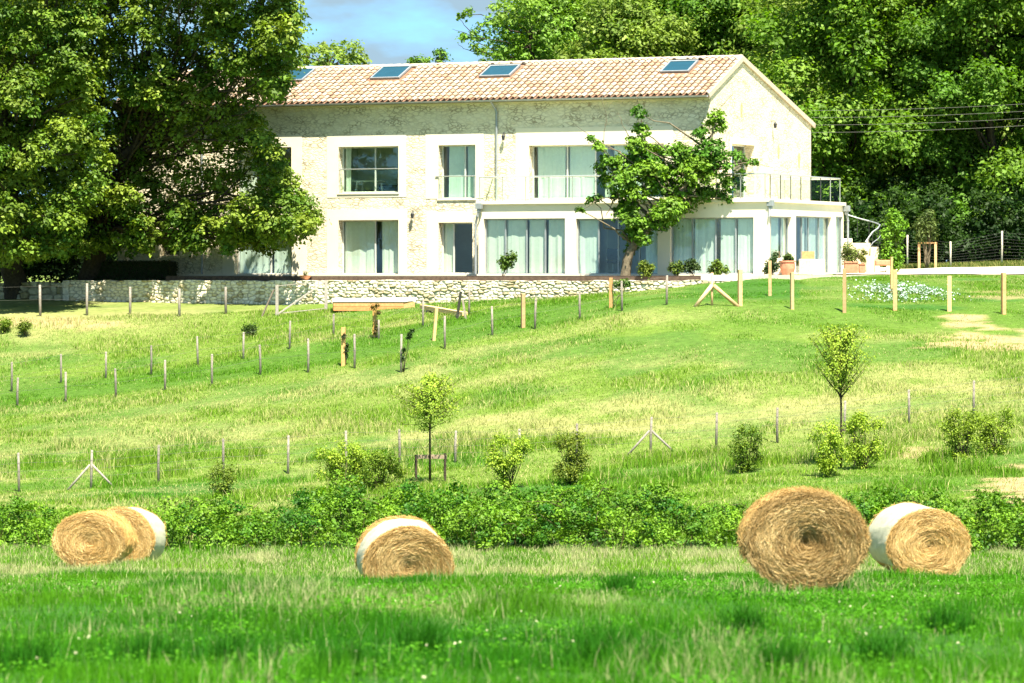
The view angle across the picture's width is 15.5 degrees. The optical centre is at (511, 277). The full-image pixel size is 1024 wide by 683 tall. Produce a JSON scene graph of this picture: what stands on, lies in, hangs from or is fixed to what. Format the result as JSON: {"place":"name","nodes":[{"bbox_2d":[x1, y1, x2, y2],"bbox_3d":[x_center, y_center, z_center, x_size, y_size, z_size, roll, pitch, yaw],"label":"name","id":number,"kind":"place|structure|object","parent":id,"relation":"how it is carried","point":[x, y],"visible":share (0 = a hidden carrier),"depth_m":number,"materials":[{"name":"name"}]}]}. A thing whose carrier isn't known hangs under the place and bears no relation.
{"place":"outdoors","nodes":[
{"label":"outdoors","id":0,"kind":"place"},
{"bbox_2d":[8,0,946,260],"label":"sky","id":1,"kind":"structure","parent":0,"point":[391,31],"materials":[{"name":"blue"}]},
{"bbox_2d":[0,265,1023,682],"bbox_3d":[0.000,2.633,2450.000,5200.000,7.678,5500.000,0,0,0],"label":"ground","id":2,"kind":"structure","parent":0,"point":[22,309],"depth_m":124.11,"materials":[{"name":"plant"}]},
{"bbox_2d":[15,317,33,334],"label":"bush","id":3,"kind":"object","parent":2,"relation":"on","point":[23,326],"visible":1,"depth_m":145.88,"materials":[{"name":"green plant"}]},
{"bbox_2d":[0,282,62,300],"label":"rubble wall","id":4,"kind":"structure","parent":2,"relation":"on","point":[50,290],"depth_m":157.77,"materials":[{"name":"stone"}]},
{"bbox_2d":[0,241,72,282],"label":"shade bush","id":5,"kind":"object","parent":2,"relation":"on","point":[56,276],"visible":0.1,"depth_m":161.50,"materials":[{"name":"green plant"}]},
{"bbox_2d":[0,235,82,282],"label":"shade bush","id":6,"kind":"object","parent":2,"relation":"on","point":[72,263],"visible":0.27,"depth_m":161.19,"materials":[{"name":"green plant"}]},
{"bbox_2d":[0,0,118,298],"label":"linden tree","id":7,"kind":"object","parent":2,"relation":"on","point":[25,80],"visible":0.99,"depth_m":150.49,"materials":[{"name":"green plant"}]},
{"bbox_2d":[24,252,116,282],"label":"shade bush","id":8,"kind":"object","parent":2,"relation":"on","point":[107,258],"visible":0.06,"depth_m":164.95,"materials":[{"name":"green plant"}]},
{"bbox_2d":[0,490,184,548],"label":"bramble thicket","id":9,"kind":"object","parent":2,"relation":"on","point":[15,515],"visible":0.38,"depth_m":79.11,"materials":[{"name":"green plant"}]},
{"bbox_2d":[51,509,138,566],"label":"hay bale","id":10,"kind":"object","parent":2,"relation":"on","point":[96,536],"visible":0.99,"depth_m":66.96,"materials":[{"name":"plant"}]},
{"bbox_2d":[0,283,226,316],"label":"wire fence","id":11,"kind":"object","parent":2,"relation":"on","point":[179,302],"visible":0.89,"depth_m":149.45,"materials":[{"name":"grey wood"}]},
{"bbox_2d":[103,505,168,560],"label":"hay bale","id":12,"kind":"object","parent":2,"relation":"on","point":[149,527],"visible":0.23,"depth_m":69.90,"materials":[{"name":"plant"}]},
{"bbox_2d":[93,260,178,280],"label":"clipped hedge","id":13,"kind":"object","parent":2,"relation":"on","point":[122,270],"visible":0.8,"depth_m":158.58,"materials":[{"name":"green plant"}]},
{"bbox_2d":[0,0,331,279],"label":"linden tree","id":14,"kind":"object","parent":2,"relation":"on","point":[144,93],"visible":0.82,"depth_m":153.72,"materials":[{"name":"green plant"}]},
{"bbox_2d":[198,459,240,495],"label":"bush","id":15,"kind":"object","parent":2,"relation":"on","point":[223,485],"visible":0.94,"depth_m":102.21,"materials":[{"name":"green plant"}]},
{"bbox_2d":[2,282,469,391],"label":"wire fence","id":16,"kind":"object","parent":2,"relation":"on","point":[243,347],"visible":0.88,"depth_m":137.59,"materials":[{"name":"grey wood"}]},
{"bbox_2d":[261,280,327,315],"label":"field gate","id":17,"kind":"structure","parent":2,"relation":"on","point":[325,282],"depth_m":147.57,"materials":[{"name":"brown wood"}]},
{"bbox_2d":[293,38,371,66],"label":"tree","id":18,"kind":"object","parent":2,"relation":"on","point":[341,56],"visible":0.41,"depth_m":185.13,"materials":[{"name":"green plant"}]},
{"bbox_2d":[2,275,667,404],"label":"wire fence","id":19,"kind":"object","parent":2,"relation":"on","point":[308,354],"visible":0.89,"depth_m":131.37,"materials":[{"name":"grey wood"}]},
{"bbox_2d":[310,437,370,485],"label":"bush","id":20,"kind":"object","parent":2,"relation":"on","point":[335,460],"visible":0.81,"depth_m":104.17,"materials":[{"name":"green plant"}]},
{"bbox_2d":[341,327,345,365],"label":"timber stake","id":21,"kind":"object","parent":2,"relation":"on","point":[343,341],"visible":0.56,"depth_m":130.63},
{"bbox_2d":[332,298,414,310],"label":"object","id":22,"kind":"object","parent":2,"relation":"on","point":[342,304],"visible":0.98,"depth_m":147.16,"materials":[{"name":"brown wood"}]},
{"bbox_2d":[353,446,410,490],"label":"bush","id":23,"kind":"object","parent":2,"relation":"on","point":[377,458],"visible":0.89,"depth_m":102.16,"materials":[{"name":"green plant"}]},
{"bbox_2d":[62,280,742,304],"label":"stone wall","id":24,"kind":"structure","parent":2,"relation":"on","point":[248,292],"depth_m":152.03,"materials":[{"name":"stone"}]},
{"bbox_2d":[166,276,700,280],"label":"deck","id":25,"kind":"structure","parent":24,"relation":"on","point":[460,278],"depth_m":150.51,"materials":[{"name":"stone"}]},
{"bbox_2d":[496,250,517,275],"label":"shrub","id":26,"kind":"object","parent":25,"relation":"on","point":[507,261],"visible":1,"depth_m":149.43,"materials":[{"name":"green plant"}]},
{"bbox_2d":[636,260,655,279],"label":"shrub","id":27,"kind":"object","parent":25,"relation":"on","point":[646,269],"visible":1,"depth_m":146.63,"materials":[{"name":"green plant"}]},
{"bbox_2d":[666,260,685,275],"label":"shrub","id":28,"kind":"object","parent":25,"relation":"on","point":[677,268],"visible":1,"depth_m":146.75,"materials":[{"name":"green plant"}]},
{"bbox_2d":[684,258,700,275],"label":"shrub","id":29,"kind":"object","parent":25,"relation":"on","point":[691,265],"visible":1,"depth_m":146.71,"materials":[{"name":"green plant"}]},
{"bbox_2d":[354,513,454,579],"bbox_3d":[-1.713,4.477,59.518,1.546,1.360,1.333,0,6,-9],"label":"hay bale","id":30,"kind":"object","parent":2,"relation":"on","point":[394,544],"visible":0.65,"depth_m":58.95,"materials":[{"name":"plant"}]},
{"bbox_2d":[400,329,414,371],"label":"sapling shoot","id":31,"kind":"object","parent":2,"relation":"on","point":[409,336],"visible":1,"depth_m":127.25,"materials":[{"name":"green plant"}]},
{"bbox_2d":[386,369,467,482],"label":"young tree","id":32,"kind":"object","parent":2,"relation":"on","point":[427,400],"visible":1,"depth_m":104.48,"materials":[{"name":"green plant"}]},
{"bbox_2d":[415,453,446,481],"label":"support","id":33,"kind":"object","parent":2,"relation":"on","point":[444,456],"visible":0.73,"depth_m":104.62,"materials":[{"name":"brown wood"}]},
{"bbox_2d":[405,47,467,63],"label":"tree","id":34,"kind":"object","parent":2,"relation":"on","point":[441,54],"visible":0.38,"depth_m":178.06,"materials":[{"name":"green plant"}]},
{"bbox_2d":[420,305,467,315],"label":"fallen plank","id":35,"kind":"object","parent":2,"relation":"on","point":[427,308],"visible":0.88,"depth_m":141.84,"materials":[{"name":"brown wood"}]},
{"bbox_2d":[156,463,748,552],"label":"bramble thicket","id":36,"kind":"object","parent":2,"relation":"on","point":[559,517],"visible":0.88,"depth_m":78.47,"materials":[{"name":"green plant"}]},
{"bbox_2d":[116,54,849,275],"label":"farmhouse","id":37,"kind":"object","parent":2,"relation":"on","point":[484,165],"visible":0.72,"depth_m":154.75,"materials":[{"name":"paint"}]},
{"bbox_2d":[224,135,301,197],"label":"window","id":38,"kind":"structure","parent":37,"relation":"in","point":[293,142],"depth_m":158.02,"materials":[{"name":"paint"}]},
{"bbox_2d":[223,210,306,273],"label":"window","id":39,"kind":"structure","parent":37,"relation":"in","point":[294,261],"depth_m":158.91,"materials":[{"name":"glass"}]},
{"bbox_2d":[327,134,405,197],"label":"window","id":40,"kind":"structure","parent":37,"relation":"in","point":[347,142],"depth_m":156.79,"materials":[{"name":"paint"}]},
{"bbox_2d":[327,209,406,273],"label":"window","id":41,"kind":"structure","parent":37,"relation":"in","point":[360,224],"depth_m":156.94,"materials":[{"name":"metal"}]},
{"bbox_2d":[426,211,471,273],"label":"window","id":42,"kind":"structure","parent":37,"relation":"in","point":[448,219],"depth_m":155.23,"materials":[{"name":"paint"}]},
{"bbox_2d":[425,133,483,199],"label":"window","id":43,"kind":"structure","parent":37,"relation":"in","point":[457,144],"depth_m":155.15,"materials":[{"name":"paint"}]},
{"bbox_2d":[485,218,564,273],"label":"window","id":44,"kind":"structure","parent":37,"relation":"in","point":[495,229],"depth_m":152.22,"materials":[{"name":"glass"}]},
{"bbox_2d":[516,125,672,198],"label":"window","id":45,"kind":"structure","parent":37,"relation":"in","point":[551,159],"depth_m":153.04,"materials":[{"name":"metal"}]},
{"bbox_2d":[606,249,619,272],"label":"office chair","id":46,"kind":"object","parent":37,"relation":"on","point":[612,254],"visible":0.92,"depth_m":151.99,"materials":[{"name":"fabric"}]},
{"bbox_2d":[578,219,656,273],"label":"window","id":47,"kind":"structure","parent":37,"relation":"in","point":[588,229],"depth_m":151.00,"materials":[{"name":"glass"}]},
{"bbox_2d":[672,217,752,273],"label":"window","id":48,"kind":"structure","parent":37,"relation":"in","point":[705,228],"depth_m":148.81,"materials":[{"name":"glass"}]},
{"bbox_2d":[730,137,755,198],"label":"window","id":49,"kind":"structure","parent":37,"relation":"in","point":[733,140],"depth_m":153.72,"materials":[{"name":"metal"}]},
{"bbox_2d":[770,216,787,272],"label":"window","id":50,"kind":"structure","parent":37,"relation":"in","point":[773,219],"depth_m":149.21,"materials":[{"name":"metal"}]},
{"bbox_2d":[796,216,827,273],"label":"window","id":51,"kind":"structure","parent":37,"relation":"in","point":[815,237],"depth_m":153.19,"materials":[{"name":"metal"}]},
{"bbox_2d":[836,216,841,272],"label":"window","id":52,"kind":"structure","parent":37,"relation":"in","point":[837,217],"depth_m":155.26,"materials":[{"name":"metal"}]},
{"bbox_2d":[481,431,533,489],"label":"bush","id":53,"kind":"object","parent":2,"relation":"on","point":[500,464],"visible":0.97,"depth_m":100.51,"materials":[{"name":"green plant"}]},
{"bbox_2d":[0,377,1021,491],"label":"wire fence","id":54,"kind":"object","parent":2,"relation":"on","point":[91,465],"visible":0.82,"depth_m":109.91,"materials":[{"name":"grey wood"}]},
{"bbox_2d":[0,532,1023,682],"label":"field grass","id":55,"kind":"structure","parent":2,"relation":"on","point":[165,570],"depth_m":28.41,"materials":[{"name":"plant"}]},
{"bbox_2d":[0,573,1023,682],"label":"clover","id":56,"kind":"object","parent":2,"relation":"on","point":[815,610],"visible":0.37,"depth_m":27.17,"materials":[{"name":"green plant"}]},
{"bbox_2d":[453,0,589,61],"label":"forest tree","id":57,"kind":"object","parent":2,"relation":"on","point":[503,53],"visible":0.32,"depth_m":190.81,"materials":[{"name":"green plant"}]},
{"bbox_2d":[24,232,1023,275],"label":"wood","id":58,"kind":"object","parent":2,"relation":"on","point":[931,260],"visible":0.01,"depth_m":248.12,"materials":[{"name":"green plant"}]},
{"bbox_2d":[474,0,649,61],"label":"forest tree","id":59,"kind":"object","parent":2,"relation":"on","point":[513,10],"visible":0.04,"depth_m":204.40,"materials":[{"name":"green plant"}]},
{"bbox_2d":[550,427,594,484],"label":"bush","id":60,"kind":"object","parent":2,"relation":"on","point":[574,475],"visible":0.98,"depth_m":101.35,"materials":[{"name":"green plant"}]},
{"bbox_2d":[612,278,632,307],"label":"young vine","id":61,"kind":"object","parent":2,"relation":"on","point":[625,284],"visible":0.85,"depth_m":134.10,"materials":[{"name":"green plant"}]},
{"bbox_2d":[554,0,703,59],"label":"forest tree","id":62,"kind":"object","parent":2,"relation":"on","point":[616,24],"visible":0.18,"depth_m":197.93,"materials":[{"name":"green plant"}]},
{"bbox_2d":[574,85,772,275],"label":"ivy clad tree","id":63,"kind":"object","parent":2,"relation":"on","point":[691,165],"visible":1,"depth_m":147.88,"materials":[{"name":"green plant"}]},
{"bbox_2d":[635,0,773,56],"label":"forest tree","id":64,"kind":"object","parent":2,"relation":"on","point":[707,43],"visible":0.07,"depth_m":200.60,"materials":[{"name":"green plant"}]},
{"bbox_2d":[694,273,739,306],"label":"splayed brace","id":65,"kind":"object","parent":2,"relation":"on","point":[719,290],"visible":1,"depth_m":131.63,"materials":[{"name":"wood"}]},
{"bbox_2d":[655,0,833,87],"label":"forest tree","id":66,"kind":"object","parent":2,"relation":"on","point":[721,5],"visible":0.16,"depth_m":199.60,"materials":[{"name":"green plant"}]},
{"bbox_2d":[727,419,767,473],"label":"bush","id":67,"kind":"object","parent":2,"relation":"on","point":[743,467],"visible":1,"depth_m":101.92,"materials":[{"name":"green plant"}]},
{"bbox_2d":[790,272,793,309],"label":"timber stake","id":68,"kind":"object","parent":2,"relation":"on","point":[791,290],"visible":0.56,"depth_m":131.14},
{"bbox_2d":[735,484,871,590],"bbox_3d":[2.981,2.671,38.566,1.398,1.126,1.394,0,-1,1],"label":"hay bale","id":69,"kind":"object","parent":2,"relation":"on","point":[803,535],"visible":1,"depth_m":37.94,"materials":[{"name":"plant"}]},
{"bbox_2d":[705,0,902,200],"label":"forest tree","id":70,"kind":"object","parent":2,"relation":"on","point":[788,5],"visible":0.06,"depth_m":195.51,"materials":[{"name":"green plant"}]},
{"bbox_2d":[807,416,849,476],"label":"bush","id":71,"kind":"object","parent":2,"relation":"on","point":[827,463],"visible":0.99,"depth_m":98.89,"materials":[{"name":"green plant"}]},
{"bbox_2d":[807,320,876,466],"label":"young tree","id":72,"kind":"object","parent":2,"relation":"on","point":[841,367],"visible":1,"depth_m":101.38,"materials":[{"name":"green plant"}]},
{"bbox_2d":[811,180,889,246],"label":"undergrowth","id":73,"kind":"object","parent":2,"relation":"on","point":[878,182],"visible":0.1,"depth_m":181.96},
{"bbox_2d":[735,0,982,263],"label":"forest tree","id":74,"kind":"object","parent":2,"relation":"on","point":[838,28],"visible":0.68,"depth_m":181.84,"materials":[{"name":"green plant"}]},
{"bbox_2d":[843,214,879,271],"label":"stone stair","id":75,"kind":"object","parent":2,"relation":"on","point":[872,256],"visible":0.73,"depth_m":160.60,"materials":[{"name":"stone"}]},
{"bbox_2d":[838,409,887,469],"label":"bush","id":76,"kind":"object","parent":2,"relation":"on","point":[859,452],"visible":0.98,"depth_m":100.55,"materials":[{"name":"green plant"}]},
{"bbox_2d":[822,186,925,259],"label":"undergrowth","id":77,"kind":"object","parent":2,"relation":"on","point":[909,212],"visible":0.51,"depth_m":176.53,"materials":[{"name":"plant"}]},
{"bbox_2d":[876,205,908,270],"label":"bright shrub","id":78,"kind":"object","parent":2,"relation":"on","point":[895,221],"visible":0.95,"depth_m":159.32,"materials":[{"name":"green plant"}]},
{"bbox_2d":[893,270,896,310],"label":"timber stake","id":79,"kind":"object","parent":2,"relation":"on","point":[894,290],"visible":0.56,"depth_m":131.81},
{"bbox_2d":[837,172,963,263],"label":"undergrowth","id":80,"kind":"object","parent":2,"relation":"on","point":[906,184],"visible":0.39,"depth_m":180.49,"materials":[{"name":"plant"}]},
{"bbox_2d":[842,278,970,302],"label":"flower patch","id":81,"kind":"object","parent":2,"relation":"on","point":[927,291],"visible":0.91,"depth_m":138.31,"materials":[{"name":"white plant"}]},
{"bbox_2d":[806,0,1021,263],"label":"forest tree","id":82,"kind":"object","parent":2,"relation":"on","point":[1000,123],"visible":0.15,"depth_m":184.25,"materials":[{"name":"green plant"}]},
{"bbox_2d":[868,501,972,575],"bbox_3d":[6.662,4.324,61.566,1.502,1.262,1.440,0,1,-11],"label":"hay bale","id":83,"kind":"object","parent":2,"relation":"on","point":[904,535],"visible":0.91,"depth_m":60.98,"materials":[{"name":"plant"}]},
{"bbox_2d":[909,206,939,267],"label":"young tree","id":84,"kind":"object","parent":2,"relation":"on","point":[928,231],"visible":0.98,"depth_m":165.93,"materials":[{"name":"green plant"}]},
{"bbox_2d":[918,242,936,268],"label":"tree guard","id":85,"kind":"object","parent":2,"relation":"on","point":[935,254],"visible":0.76,"depth_m":165.94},
{"bbox_2d":[835,266,1023,273],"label":"gravel drive","id":86,"kind":"structure","parent":2,"relation":"on","point":[986,270],"depth_m":159.76,"materials":[{"name":"gravel"}]},
{"bbox_2d":[843,261,858,272],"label":"planter","id":87,"kind":"object","parent":86,"relation":"on","point":[850,266],"visible":0.9,"depth_m":152.09,"materials":[{"name":"ceramic"}]},
{"bbox_2d":[838,239,860,264],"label":"planter bush","id":88,"kind":"object","parent":87,"relation":"in","point":[850,254],"visible":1,"depth_m":152.25,"materials":[{"name":"green plant"}]},
{"bbox_2d":[874,260,889,272],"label":"garden bench","id":89,"kind":"object","parent":86,"relation":"on","point":[879,263],"visible":0.89,"depth_m":158.02,"materials":[{"name":"wood"}]},
{"bbox_2d":[843,483,1023,554],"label":"bramble thicket","id":90,"kind":"object","parent":2,"relation":"on","point":[995,511],"visible":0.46,"depth_m":77.57,"materials":[{"name":"green plant"}]},
{"bbox_2d":[850,0,1023,261],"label":"forest tree","id":91,"kind":"object","parent":2,"relation":"on","point":[992,87],"visible":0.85,"depth_m":180.67,"materials":[{"name":"green plant"}]},
{"bbox_2d":[866,231,1023,266],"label":"wire fence","id":92,"kind":"object","parent":2,"relation":"on","point":[950,252],"visible":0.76,"depth_m":170.78,"materials":[{"name":"grey metal"}]},
{"bbox_2d":[883,190,1009,262],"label":"undergrowth","id":93,"kind":"object","parent":2,"relation":"on","point":[942,224],"visible":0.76,"depth_m":177.25,"materials":[{"name":"plant"}]},
{"bbox_2d":[947,276,951,311],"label":"timber stake","id":94,"kind":"object","parent":2,"relation":"on","point":[949,293],"visible":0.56,"depth_m":132.02,"materials":[{"name":"wood"}]},
{"bbox_2d":[936,403,985,460],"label":"bush","id":95,"kind":"object","parent":2,"relation":"on","point":[968,431],"visible":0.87,"depth_m":100.86,"materials":[{"name":"green plant"}]},
{"bbox_2d":[902,176,1023,263],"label":"undergrowth","id":96,"kind":"object","parent":2,"relation":"on","point":[994,248],"visible":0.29,"depth_m":180.43,"materials":[{"name":"plant"}]},
{"bbox_2d":[942,0,1023,230],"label":"forest tree","id":97,"kind":"object","parent":2,"relation":"on","point":[1015,142],"visible":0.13,"depth_m":184.16,"materials":[{"name":"green plant"}]},
{"bbox_2d":[957,117,1023,254],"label":"forest tree","id":98,"kind":"object","parent":2,"relation":"on","point":[1007,128],"visible":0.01,"depth_m":199.87,"materials":[{"name":"green plant"}]},
{"bbox_2d":[958,186,1023,255],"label":"undergrowth","id":99,"kind":"object","parent":2,"relation":"on","point":[1018,216],"visible":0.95,"depth_m":177.25,"materials":[{"name":"plant"}]},
{"bbox_2d":[974,405,1019,454],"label":"bush","id":100,"kind":"object","parent":2,"relation":"on","point":[989,427],"visible":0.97,"depth_m":102.00,"materials":[{"name":"green plant"}]},
{"bbox_2d":[1001,273,1005,314],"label":"timber stake","id":101,"kind":"object","parent":2,"relation":"on","point":[1003,293],"visible":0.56,"depth_m":131.52,"materials":[{"name":"wood"}]},
{"bbox_2d":[997,190,1023,260],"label":"undergrowth","id":102,"kind":"object","parent":2,"relation":"on","point":[1019,255],"visible":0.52,"depth_m":180.03,"materials":[{"name":"plant"}]},
{"bbox_2d":[701,275,865,280],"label":"pavement","id":103,"kind":"structure","parent":0,"point":[732,277],"depth_m":145.06,"materials":[{"name":"concrete"}]},
{"bbox_2d":[706,259,730,274],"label":"shrub","id":104,"kind":"object","parent":103,"relation":"on","point":[718,270],"visible":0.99,"depth_m":146.77,"materials":[{"name":"green plant"}]},
{"bbox_2d":[762,250,781,274],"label":"dark shrub","id":105,"kind":"object","parent":103,"relation":"on","point":[774,259],"visible":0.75,"depth_m":145.85,"materials":[{"name":"green plant"}]},
{"bbox_2d":[780,261,795,274],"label":"plant pot","id":106,"kind":"object","parent":103,"relation":"on","point":[787,267],"visible":0.98,"depth_m":146.72,"materials":[{"name":"ceramic"}]},
{"bbox_2d":[799,259,813,274],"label":"stone block","id":107,"kind":"structure","parent":103,"relation":"on","point":[805,266],"depth_m":146.64,"materials":[{"name":"stone"}]},
{"bbox_2d":[812,259,824,274],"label":"stone block","id":108,"kind":"structure","parent":103,"relation":"on","point":[818,266],"depth_m":146.59,"materials":[{"name":"stone"}]},
{"bbox_2d":[881,259,1023,268],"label":"verge grass","id":109,"kind":"structure","parent":0,"point":[988,263],"depth_m":167.99,"materials":[{"name":"plant"}]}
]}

